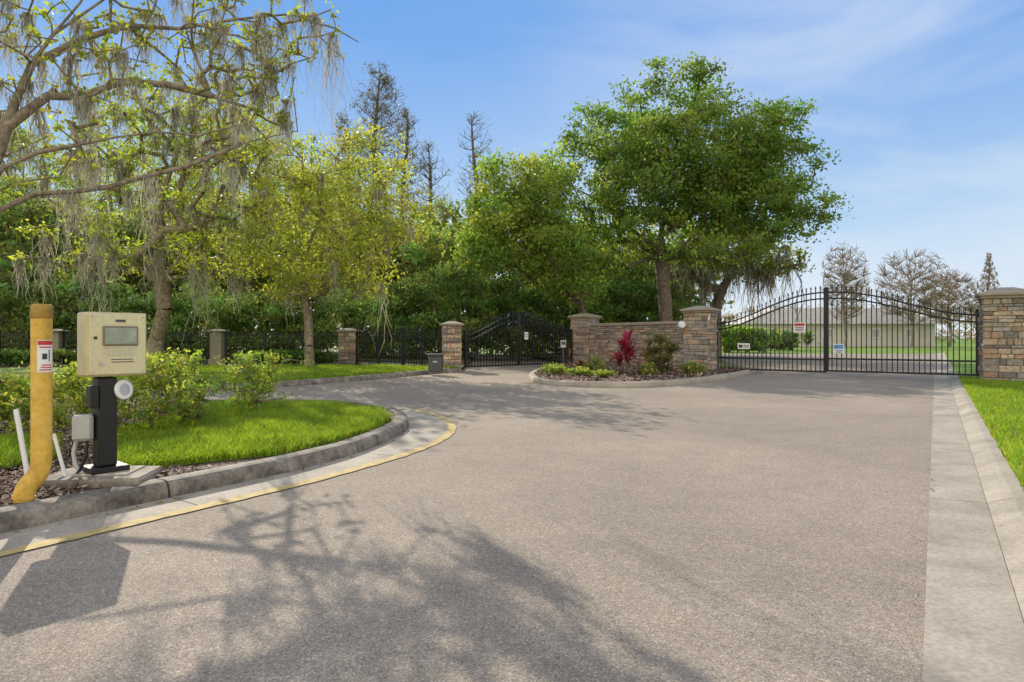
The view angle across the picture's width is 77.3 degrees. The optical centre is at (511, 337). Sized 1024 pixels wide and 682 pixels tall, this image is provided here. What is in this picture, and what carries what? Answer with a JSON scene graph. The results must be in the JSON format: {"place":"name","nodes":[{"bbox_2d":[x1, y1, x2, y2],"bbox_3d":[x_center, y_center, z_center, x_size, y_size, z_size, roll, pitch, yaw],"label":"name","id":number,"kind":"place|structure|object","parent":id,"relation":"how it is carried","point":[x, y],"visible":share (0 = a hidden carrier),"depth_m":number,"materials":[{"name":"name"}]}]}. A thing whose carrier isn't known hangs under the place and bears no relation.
{"place":"outdoors","nodes":[
{"label":"outdoors","id":0,"kind":"place"},
{"bbox_2d":[53,329,69,364],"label":"stucco pillar","id":1,"kind":"structure","parent":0,"point":[57,338],"depth_m":26.78,"materials":[{"name":"beige paint"}]},
{"bbox_2d":[0,400,394,506],"bbox_3d":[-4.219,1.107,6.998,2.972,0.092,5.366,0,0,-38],"label":"mulch","id":2,"kind":"object","parent":0,"point":[6,486],"visible":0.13,"depth_m":5.45,"materials":[{"name":"brown wood"}]},
{"bbox_2d":[13,409,28,473],"bbox_3d":[-3.765,0.842,4.925,0.187,0.585,0.036,0,0,19],"label":"plastic pipe","id":3,"kind":"object","parent":2,"relation":"on","point":[19,429],"visible":0.71,"depth_m":4.92,"materials":[{"name":"white paint"}]},
{"bbox_2d":[11,304,53,502],"bbox_3d":[-3.342,0.458,4.462,0.138,1.390,0.241,0,0,42],"label":"pipe bollard","id":4,"kind":"object","parent":2,"relation":"on","point":[31,481],"visible":0.94,"depth_m":4.45,"materials":[{"name":"yellow metal"}]},
{"bbox_2d":[0,431,68,469],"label":"side grass","id":5,"kind":"structure","parent":2,"relation":"on","point":[10,453],"depth_m":5.94,"materials":[{"name":"green plant"}]},
{"bbox_2d":[0,367,84,433],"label":"leafy shrub","id":6,"kind":"object","parent":2,"relation":"on","point":[21,386],"visible":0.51,"depth_m":7.24,"materials":[{"name":"green plant"}]},
{"bbox_2d":[53,433,66,475],"bbox_3d":[-3.472,0.936,4.925,0.178,0.398,0.027,0,0,19],"label":"plastic pipe","id":7,"kind":"object","parent":2,"relation":"on","point":[59,455],"visible":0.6,"depth_m":4.92,"materials":[{"name":"white paint"}]},
{"bbox_2d":[0,359,149,441],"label":"leafy shrub","id":8,"kind":"object","parent":2,"relation":"on","point":[77,403],"visible":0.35,"depth_m":6.74,"materials":[{"name":"green plant"}]},
{"bbox_2d":[38,465,163,489],"bbox_3d":[-3.221,1.099,5.027,0.740,0.101,0.500,0,0,-8],"label":"concrete pad","id":9,"kind":"object","parent":2,"relation":"on","point":[138,474],"visible":0.61,"depth_m":4.86,"materials":[{"name":"grey concrete"}]},
{"bbox_2d":[77,312,145,474],"bbox_3d":[-3.187,0.426,5.117,0.270,1.252,0.430,0,0,39],"label":"entry keypad","id":10,"kind":"object","parent":9,"relation":"on","point":[110,345],"visible":0.98,"depth_m":5.01,"materials":[{"name":"beige metal"}]},
{"bbox_2d":[71,414,93,473],"bbox_3d":[-3.355,0.864,4.989,0.160,0.527,0.114,0,0,-29],"label":"junction box","id":11,"kind":"object","parent":10,"relation":"attached to","point":[82,427],"visible":0.82,"depth_m":4.96,"materials":[{"name":"grey plastic"}]},
{"bbox_2d":[0,0,363,282],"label":"oak tree","id":12,"kind":"object","parent":2,"relation":"on","point":[13,117],"visible":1,"depth_m":9.94,"materials":[{"name":"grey plant"}]},
{"bbox_2d":[91,398,393,466],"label":"island lawn","id":13,"kind":"structure","parent":2,"relation":"on","point":[261,456],"depth_m":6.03,"materials":[{"name":"green plant"}]},
{"bbox_2d":[81,347,242,427],"bbox_3d":[-4.293,0.604,7.577,1.830,1.066,1.539,0,0,0],"label":"leafy shrub","id":14,"kind":"object","parent":13,"relation":"on","point":[157,364],"visible":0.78,"depth_m":7.47,"materials":[{"name":"green plant"}]},
{"bbox_2d":[169,369,213,420],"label":"leafy shrub","id":15,"kind":"object","parent":13,"relation":"on","point":[184,413],"visible":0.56,"depth_m":8.15,"materials":[{"name":"green plant"}]},
{"bbox_2d":[204,348,314,409],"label":"leafy shrub","id":16,"kind":"object","parent":13,"relation":"on","point":[247,390],"visible":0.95,"depth_m":9.08,"materials":[{"name":"green plant"}]},
{"bbox_2d":[206,329,228,364],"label":"stucco pillar","id":17,"kind":"structure","parent":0,"point":[217,344],"depth_m":26.77,"materials":[{"name":"beige paint"}]},
{"bbox_2d":[0,368,449,383],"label":"verge lawn","id":18,"kind":"structure","parent":0,"point":[18,371],"depth_m":21.25,"materials":[{"name":"green plant"}]},
{"bbox_2d":[0,347,76,365],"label":"hedge","id":19,"kind":"object","parent":18,"relation":"on","point":[10,357],"visible":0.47,"depth_m":25.06,"materials":[{"name":"green plant"}]},
{"bbox_2d":[2,58,305,358],"bbox_3d":[-13.194,-4.438,24.012,9.907,11.471,7.436,0,0,0],"label":"mossy tree","id":20,"kind":"object","parent":18,"relation":"on","point":[158,274],"visible":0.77,"depth_m":23.09,"materials":[{"name":"green plant"}]},
{"bbox_2d":[3,363,458,396],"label":"verge grass","id":21,"kind":"structure","parent":18,"relation":"on","point":[325,370],"depth_m":20.58,"materials":[{"name":"green plant"}]},
{"bbox_2d":[199,118,448,366],"bbox_3d":[-6.783,-3.322,23.908,8.938,9.102,6.264,0,0,0],"label":"young tree","id":22,"kind":"object","parent":18,"relation":"on","point":[333,259],"visible":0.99,"depth_m":23.06,"materials":[{"name":"green plant"}]},
{"bbox_2d":[427,353,443,371],"bbox_3d":[-2.537,0.828,21.321,0.520,0.605,0.520,0,0,0],"label":"utility box","id":23,"kind":"object","parent":18,"relation":"on","point":[435,362],"visible":1,"depth_m":21.09,"materials":[{"name":"grey plastic"}]},
{"bbox_2d":[0,350,476,367],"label":"verge ground","id":24,"kind":"structure","parent":0,"point":[233,358],"depth_m":29.15,"materials":[{"name":"green plant"}]},
{"bbox_2d":[0,330,29,350],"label":"picket fence","id":25,"kind":"object","parent":24,"relation":"on","point":[15,335],"visible":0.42,"depth_m":26.99,"materials":[{"name":"black metal"}]},
{"bbox_2d":[0,243,96,349],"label":"forest bush","id":26,"kind":"object","parent":24,"relation":"on","point":[6,325],"visible":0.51,"depth_m":31.31,"materials":[{"name":"green plant"}]},
{"bbox_2d":[0,175,107,311],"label":"forest tree","id":27,"kind":"object","parent":24,"relation":"on","point":[40,212],"visible":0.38,"depth_m":34.86,"materials":[{"name":"green plant"}]},
{"bbox_2d":[12,267,147,350],"bbox_3d":[-21.961,-1.214,32.942,6.441,5.318,5.426,0,0,0],"label":"forest bush","id":28,"kind":"object","parent":24,"relation":"on","point":[113,290],"visible":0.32,"depth_m":31.87,"materials":[{"name":"green plant"}]},
{"bbox_2d":[41,101,160,278],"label":"forest tree","id":29,"kind":"object","parent":24,"relation":"on","point":[101,201],"visible":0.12,"depth_m":47.40,"materials":[{"name":"green plant"}]},
{"bbox_2d":[36,208,173,307],"bbox_3d":[-25.873,-3.483,39.815,7.702,9.401,7.924,0,0,0],"label":"forest tree","id":30,"kind":"object","parent":24,"relation":"on","point":[129,228],"visible":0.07,"depth_m":39.55,"materials":[{"name":"green plant"}]},
{"bbox_2d":[63,329,209,364],"bbox_3d":[-15.825,0.380,27.000,6.240,1.500,0.090,0,0,0],"label":"picket fence","id":31,"kind":"object","parent":24,"relation":"on","point":[166,335],"visible":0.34,"depth_m":26.99,"materials":[{"name":"black metal"}]},
{"bbox_2d":[93,287,198,353],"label":"forest bush","id":32,"kind":"object","parent":24,"relation":"on","point":[178,318],"visible":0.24,"depth_m":32.52,"materials":[{"name":"green plant"}]},
{"bbox_2d":[111,208,223,354],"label":"forest tree","id":33,"kind":"object","parent":24,"relation":"on","point":[173,273],"visible":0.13,"depth_m":41.62,"materials":[{"name":"green plant"}]},
{"bbox_2d":[121,126,233,352],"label":"forest tree","id":34,"kind":"object","parent":24,"relation":"on","point":[174,183],"visible":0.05,"depth_m":48.02,"materials":[{"name":"green plant"}]},
{"bbox_2d":[149,280,262,358],"bbox_3d":[-16.205,-0.865,34.123,5.990,4.740,4.803,0,0,0],"label":"forest bush","id":35,"kind":"object","parent":24,"relation":"on","point":[224,314],"visible":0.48,"depth_m":33.25,"materials":[{"name":"green plant"}]},
{"bbox_2d":[209,101,308,290],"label":"forest tree","id":36,"kind":"object","parent":24,"relation":"on","point":[274,191],"visible":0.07,"depth_m":49.18,"materials":[{"name":"green plant"}]},
{"bbox_2d":[208,206,323,349],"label":"forest tree","id":37,"kind":"object","parent":24,"relation":"on","point":[256,283],"visible":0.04,"depth_m":42.71,"materials":[{"name":"green plant"}]},
{"bbox_2d":[221,287,319,356],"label":"forest bush","id":38,"kind":"object","parent":24,"relation":"on","point":[267,315],"visible":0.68,"depth_m":34.44,"materials":[{"name":"green plant"}]},
{"bbox_2d":[225,329,338,363],"bbox_3d":[-9.825,0.380,27.550,4.728,1.500,0.090,0,0,-11],"label":"picket fence","id":39,"kind":"object","parent":24,"relation":"on","point":[302,338],"visible":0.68,"depth_m":27.47,"materials":[{"name":"black metal"}]},
{"bbox_2d":[252,347,337,364],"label":"hedge","id":40,"kind":"object","parent":24,"relation":"on","point":[323,357],"visible":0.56,"depth_m":26.32,"materials":[{"name":"green plant"}]},
{"bbox_2d":[281,129,354,320],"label":"forest tree","id":41,"kind":"object","parent":24,"relation":"on","point":[314,139],"visible":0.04,"depth_m":50.08,"materials":[{"name":"green plant"}]},
{"bbox_2d":[327,109,368,203],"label":"cypress tree","id":42,"kind":"object","parent":24,"relation":"on","point":[344,121],"visible":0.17,"depth_m":52.86,"materials":[{"name":"grey plant"}]},
{"bbox_2d":[310,283,413,357],"bbox_3d":[-8.514,-0.798,36.027,6.243,5.155,5.065,0,0,0],"label":"forest bush","id":43,"kind":"object","parent":24,"relation":"on","point":[338,312],"visible":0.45,"depth_m":35.07,"materials":[{"name":"green plant"}]},
{"bbox_2d":[0,197,740,356],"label":"underbrush","id":44,"kind":"object","parent":24,"relation":"on","point":[414,251],"visible":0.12,"depth_m":40.85,"materials":[{"name":"green plant"}]},
{"bbox_2d":[356,327,402,364],"bbox_3d":[-5.625,0.330,27.050,2.910,1.600,0.090,0,0,37],"label":"picket fence","id":45,"kind":"object","parent":24,"relation":"on","point":[379,336],"visible":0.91,"depth_m":27.01,"materials":[{"name":"black metal"}]},
{"bbox_2d":[385,105,427,245],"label":"cypress tree","id":46,"kind":"object","parent":24,"relation":"on","point":[405,115],"visible":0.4,"depth_m":54.85,"materials":[{"name":"grey plant"}]},
{"bbox_2d":[403,326,441,365],"bbox_3d":[-3.575,0.330,25.350,2.191,1.600,0.090,0,0,38],"label":"picket fence","id":47,"kind":"object","parent":24,"relation":"on","point":[419,336],"visible":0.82,"depth_m":25.44,"materials":[{"name":"black metal"}]},
{"bbox_2d":[404,138,452,229],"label":"cypress tree","id":48,"kind":"object","parent":24,"relation":"on","point":[430,185],"visible":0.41,"depth_m":53.81,"materials":[{"name":"grey plant"}]},
{"bbox_2d":[439,321,463,367],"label":"stone pillar","id":49,"kind":"structure","parent":24,"relation":"on","point":[451,344],"depth_m":24.05,"materials":[{"name":"beige stone"}]},
{"bbox_2d":[464,310,518,366],"bbox_3d":[-0.765,0.001,25.350,2.748,2.258,0.100,0,0,-40],"label":"gate leaf","id":50,"kind":"object","parent":49,"relation":"attached to","point":[480,355],"visible":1,"depth_m":25.34,"materials":[{"name":"black metal"}]},
{"bbox_2d":[407,254,519,360],"bbox_3d":[-2.916,-1.694,35.148,6.922,6.164,5.630,0,0,0],"label":"forest bush","id":51,"kind":"object","parent":24,"relation":"on","point":[446,271],"visible":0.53,"depth_m":34.29,"materials":[{"name":"green plant"}]},
{"bbox_2d":[449,109,495,351],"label":"cypress tree","id":52,"kind":"object","parent":24,"relation":"on","point":[473,156],"visible":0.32,"depth_m":51.81,"materials":[{"name":"grey plant"}]},
{"bbox_2d":[336,328,360,363],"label":"stone pillar","id":53,"kind":"structure","parent":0,"point":[347,346],"depth_m":27.65,"materials":[{"name":"beige stone"}]},
{"bbox_2d":[0,354,934,681],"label":"road","id":54,"kind":"structure","parent":0,"point":[756,526],"depth_m":3.67,"materials":[{"name":"grey asphalt"}]},
{"bbox_2d":[0,109,52,202],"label":"forest tree","id":55,"kind":"object","parent":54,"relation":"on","point":[11,146],"visible":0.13,"depth_m":46.26,"materials":[{"name":"green plant"}]},
{"bbox_2d":[0,128,89,223],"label":"forest tree","id":56,"kind":"object","parent":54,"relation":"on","point":[41,171],"visible":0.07,"depth_m":45.98,"materials":[{"name":"green plant"}]},
{"bbox_2d":[0,399,408,533],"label":"island kerb","id":57,"kind":"structure","parent":54,"relation":"on","point":[14,517],"depth_m":5.08,"materials":[{"name":"concrete"}]},
{"bbox_2d":[172,189,270,329],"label":"forest tree","id":58,"kind":"object","parent":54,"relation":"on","point":[213,253],"visible":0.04,"depth_m":44.80,"materials":[{"name":"green plant"}]},
{"bbox_2d":[0,410,447,556],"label":"island gutter","id":59,"kind":"object","parent":54,"relation":"on","point":[426,428],"visible":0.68,"depth_m":5.19,"materials":[{"name":"concrete"}]},
{"bbox_2d":[0,409,455,555],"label":"road marking","id":60,"kind":"object","parent":54,"relation":"on","point":[450,431],"visible":1,"depth_m":4.88,"materials":[{"name":"yellow paint"}]},
{"bbox_2d":[7,368,461,403],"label":"verge kerb","id":61,"kind":"structure","parent":54,"relation":"on","point":[287,383],"depth_m":18.11,"materials":[{"name":"concrete"}]},
{"bbox_2d":[340,61,416,335],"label":"cypress tree","id":62,"kind":"object","parent":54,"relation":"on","point":[376,118],"visible":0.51,"depth_m":49.76,"materials":[{"name":"grey plant"}]},
{"bbox_2d":[351,223,443,337],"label":"forest tree","id":63,"kind":"object","parent":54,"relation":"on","point":[398,260],"visible":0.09,"depth_m":43.50,"materials":[{"name":"green plant"}]},
{"bbox_2d":[358,273,467,358],"bbox_3d":[-5.241,-1.100,34.014,5.844,4.759,4.992,0,0,0],"label":"forest bush","id":64,"kind":"object","parent":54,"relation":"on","point":[424,292],"visible":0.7,"depth_m":33.44,"materials":[{"name":"green plant"}]},
{"bbox_2d":[407,191,464,349],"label":"forest tree","id":65,"kind":"object","parent":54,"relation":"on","point":[443,207],"visible":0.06,"depth_m":48.06,"materials":[{"name":"green plant"}]},
{"bbox_2d":[400,218,505,321],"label":"forest tree","id":66,"kind":"object","parent":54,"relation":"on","point":[449,241],"visible":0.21,"depth_m":41.31,"materials":[{"name":"green plant"}]},
{"bbox_2d":[534,362,747,381],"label":"bed mulch","id":67,"kind":"object","parent":54,"relation":"on","point":[665,373],"visible":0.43,"depth_m":19.03,"materials":[{"name":"brown wood"}]},
{"bbox_2d":[538,362,568,374],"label":"bed plant","id":68,"kind":"object","parent":67,"relation":"on","point":[554,369],"visible":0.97,"depth_m":19.05,"materials":[{"name":"green plant"}]},
{"bbox_2d":[564,365,593,376],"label":"bed plant","id":69,"kind":"object","parent":67,"relation":"on","point":[584,371],"visible":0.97,"depth_m":18.52,"materials":[{"name":"green plant"}]},
{"bbox_2d":[568,313,601,362],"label":"stone pillar","id":70,"kind":"structure","parent":67,"relation":"on","point":[580,323],"depth_m":28.11,"materials":[{"name":"beige stone"}]},
{"bbox_2d":[519,311,572,364],"bbox_3d":[1.460,0.001,27.225,3.131,2.259,0.100,0,0,-40],"label":"gate leaf","id":71,"kind":"object","parent":70,"relation":"attached to","point":[570,331],"visible":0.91,"depth_m":27.07,"materials":[{"name":"black metal"}]},
{"bbox_2d":[576,355,606,369],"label":"bed plant","id":72,"kind":"object","parent":67,"relation":"on","point":[589,365],"visible":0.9,"depth_m":21.39,"materials":[{"name":"green plant"}]},
{"bbox_2d":[591,368,617,377],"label":"bed plant","id":73,"kind":"object","parent":67,"relation":"on","point":[605,373],"visible":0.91,"depth_m":18.11,"materials":[{"name":"green plant"}]},
{"bbox_2d":[608,329,644,373],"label":"red plant","id":74,"kind":"object","parent":67,"relation":"on","point":[628,350],"visible":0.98,"depth_m":19.50,"materials":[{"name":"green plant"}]},
{"bbox_2d":[588,321,683,368],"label":"stone wall","id":75,"kind":"structure","parent":67,"relation":"on","point":[602,336],"depth_m":25.42,"materials":[{"name":"beige stone"}]},
{"bbox_2d":[637,362,658,374],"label":"bed plant","id":76,"kind":"object","parent":67,"relation":"on","point":[649,368],"visible":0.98,"depth_m":19.21,"materials":[{"name":"green plant"}]},
{"bbox_2d":[639,330,681,372],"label":"bed shrub","id":77,"kind":"object","parent":67,"relation":"on","point":[662,360],"visible":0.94,"depth_m":20.48,"materials":[{"name":"green plant"}]},
{"bbox_2d":[677,358,708,373],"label":"bed plant","id":78,"kind":"object","parent":67,"relation":"on","point":[686,368],"visible":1,"depth_m":19.66,"materials":[{"name":"green plant"}]},
{"bbox_2d":[680,306,720,369],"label":"stone pillar","id":79,"kind":"structure","parent":67,"relation":"on","point":[700,330],"depth_m":22.25,"materials":[{"name":"beige stone"}]},
{"bbox_2d":[717,286,826,372],"bbox_3d":[8.755,-0.285,21.850,3.653,2.829,0.100,0,0,38],"label":"gate leaf","id":80,"kind":"object","parent":79,"relation":"attached to","point":[792,358],"visible":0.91,"depth_m":21.62,"materials":[{"name":"black metal"}]},
{"bbox_2d":[793,322,805,332],"bbox_3d":[9.523,-0.340,21.201,0.380,0.340,0.017,0,0,39],"label":"gate sign","id":81,"kind":"object","parent":80,"relation":"attached to","point":[799,327],"visible":1,"depth_m":21.19,"materials":[{"name":"white paint"}]},
{"bbox_2d":[529,368,755,387],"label":"bed kerb","id":82,"kind":"structure","parent":54,"relation":"on","point":[533,378],"depth_m":16.63,"materials":[{"name":"concrete"}]},
{"bbox_2d":[922,353,1023,681],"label":"gutter","id":83,"kind":"object","parent":54,"relation":"on","point":[973,627],"visible":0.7,"depth_m":3.30,"materials":[{"name":"concrete"}]},
{"bbox_2d":[940,352,1023,621],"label":"kerb","id":84,"kind":"structure","parent":54,"relation":"on","point":[1003,492],"depth_m":5.13,"materials":[{"name":"concrete"}]},
{"bbox_2d":[5,338,975,353],"bbox_3d":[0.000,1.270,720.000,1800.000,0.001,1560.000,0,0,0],"label":"ground","id":85,"kind":"structure","parent":0,"point":[956,347],"depth_m":64.00,"materials":[{"name":"green plant"}]},
{"bbox_2d":[457,270,575,359],"bbox_3d":[-0.041,-1.271,36.036,7.187,5.234,5.658,0,0,0],"label":"forest bush","id":86,"kind":"object","parent":85,"relation":"on","point":[523,295],"visible":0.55,"depth_m":34.80,"materials":[{"name":"green plant"}]},
{"bbox_2d":[722,325,772,352],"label":"tall hedge","id":87,"kind":"object","parent":85,"relation":"on","point":[743,339],"visible":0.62,"depth_m":54.10,"materials":[{"name":"green plant"}]},
{"bbox_2d":[767,329,800,349],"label":"tall hedge","id":88,"kind":"object","parent":85,"relation":"on","point":[786,343],"visible":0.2,"depth_m":65.27,"materials":[{"name":"green plant"}]},
{"bbox_2d":[820,241,870,347],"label":"bare tree","id":89,"kind":"object","parent":85,"relation":"on","point":[847,275],"visible":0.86,"depth_m":77.58,"materials":[{"name":"brown plant"}]},
{"bbox_2d":[721,298,976,342],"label":"distant woods","id":90,"kind":"object","parent":85,"relation":"on","point":[938,332],"visible":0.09,"depth_m":159.20,"materials":[{"name":"green plant"}]},
{"bbox_2d":[871,249,955,347],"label":"bare tree","id":91,"kind":"object","parent":85,"relation":"on","point":[904,287],"visible":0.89,"depth_m":79.45,"materials":[{"name":"brown plant"}]},
{"bbox_2d":[919,268,984,347],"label":"bare tree","id":92,"kind":"object","parent":85,"relation":"on","point":[957,280],"visible":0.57,"depth_m":83.36,"materials":[{"name":"brown plant"}]},
{"bbox_2d":[970,252,999,326],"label":"bare tree","id":93,"kind":"object","parent":85,"relation":"on","point":[989,263],"visible":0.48,"depth_m":82.84,"materials":[{"name":"brown plant"}]},
{"bbox_2d":[0,0,1023,337],"label":"sky","id":94,"kind":"structure","parent":0,"point":[921,102],"materials":[{"name":"blue"}]},
{"bbox_2d":[530,352,743,366],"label":"back lawn","id":95,"kind":"structure","parent":0,"point":[723,362],"depth_m":31.86,"materials":[{"name":"green plant"}]},
{"bbox_2d":[441,139,621,318],"bbox_3d":[0.875,-3.950,30.196,8.379,10.349,8.081,0,0,0],"label":"green tree","id":96,"kind":"object","parent":95,"relation":"on","point":[486,247],"visible":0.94,"depth_m":28.75,"materials":[{"name":"green plant"}]},
{"bbox_2d":[508,276,601,357],"bbox_3d":[2.554,-1.133,36.249,6.443,5.324,5.772,0,0,0],"label":"forest bush","id":97,"kind":"object","parent":95,"relation":"on","point":[546,306],"visible":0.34,"depth_m":35.31,"materials":[{"name":"green plant"}]},
{"bbox_2d":[553,269,655,332],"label":"forest bush","id":98,"kind":"object","parent":95,"relation":"on","point":[609,316],"visible":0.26,"depth_m":36.12,"materials":[{"name":"green plant"}]},
{"bbox_2d":[596,275,686,322],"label":"forest bush","id":99,"kind":"object","parent":95,"relation":"on","point":[677,314],"visible":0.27,"depth_m":37.36,"materials":[{"name":"green plant"}]},
{"bbox_2d":[626,264,709,314],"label":"forest tree","id":100,"kind":"object","parent":95,"relation":"on","point":[682,298],"visible":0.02,"depth_m":45.95,"materials":[{"name":"green plant"}]},
{"bbox_2d":[506,50,853,321],"bbox_3d":[7.590,-5.854,30.645,16.243,14.235,10.257,0,0,0],"label":"oak tree","id":101,"kind":"object","parent":95,"relation":"on","point":[740,156],"visible":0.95,"depth_m":29.06,"materials":[{"name":"green plant"}]},
{"bbox_2d":[664,227,815,358],"bbox_3d":[12.653,-2.034,37.008,8.848,9.516,7.350,0,0,0],"label":"mossy tree","id":102,"kind":"object","parent":95,"relation":"on","point":[762,274],"visible":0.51,"depth_m":36.28,"materials":[{"name":"green plant"}]},
{"bbox_2d":[726,308,940,346],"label":"house","id":103,"kind":"structure","parent":0,"point":[916,330],"depth_m":90.00,"materials":[{"name":"white paint"}]},
{"bbox_2d":[945,353,1023,486],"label":"verge","id":104,"kind":"structure","parent":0,"point":[962,364],"depth_m":28.16,"materials":[{"name":"green plant"}]},
{"bbox_2d":[958,376,1023,490],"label":"grass","id":105,"kind":"structure","parent":104,"relation":"on","point":[988,394],"depth_m":9.76,"materials":[{"name":"green plant"}]},
{"bbox_2d":[974,287,1023,380],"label":"stone pillar","id":106,"kind":"structure","parent":104,"relation":"on","point":[1001,333],"depth_m":16.96,"materials":[{"name":"beige stone"}]},
{"bbox_2d":[825,285,978,375],"bbox_3d":[11.725,-0.305,19.460,4.031,2.790,0.100,0,0,39],"label":"gate leaf","id":107,"kind":"object","parent":106,"relation":"attached to","point":[892,359],"visible":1,"depth_m":19.45,"materials":[{"name":"black metal"}]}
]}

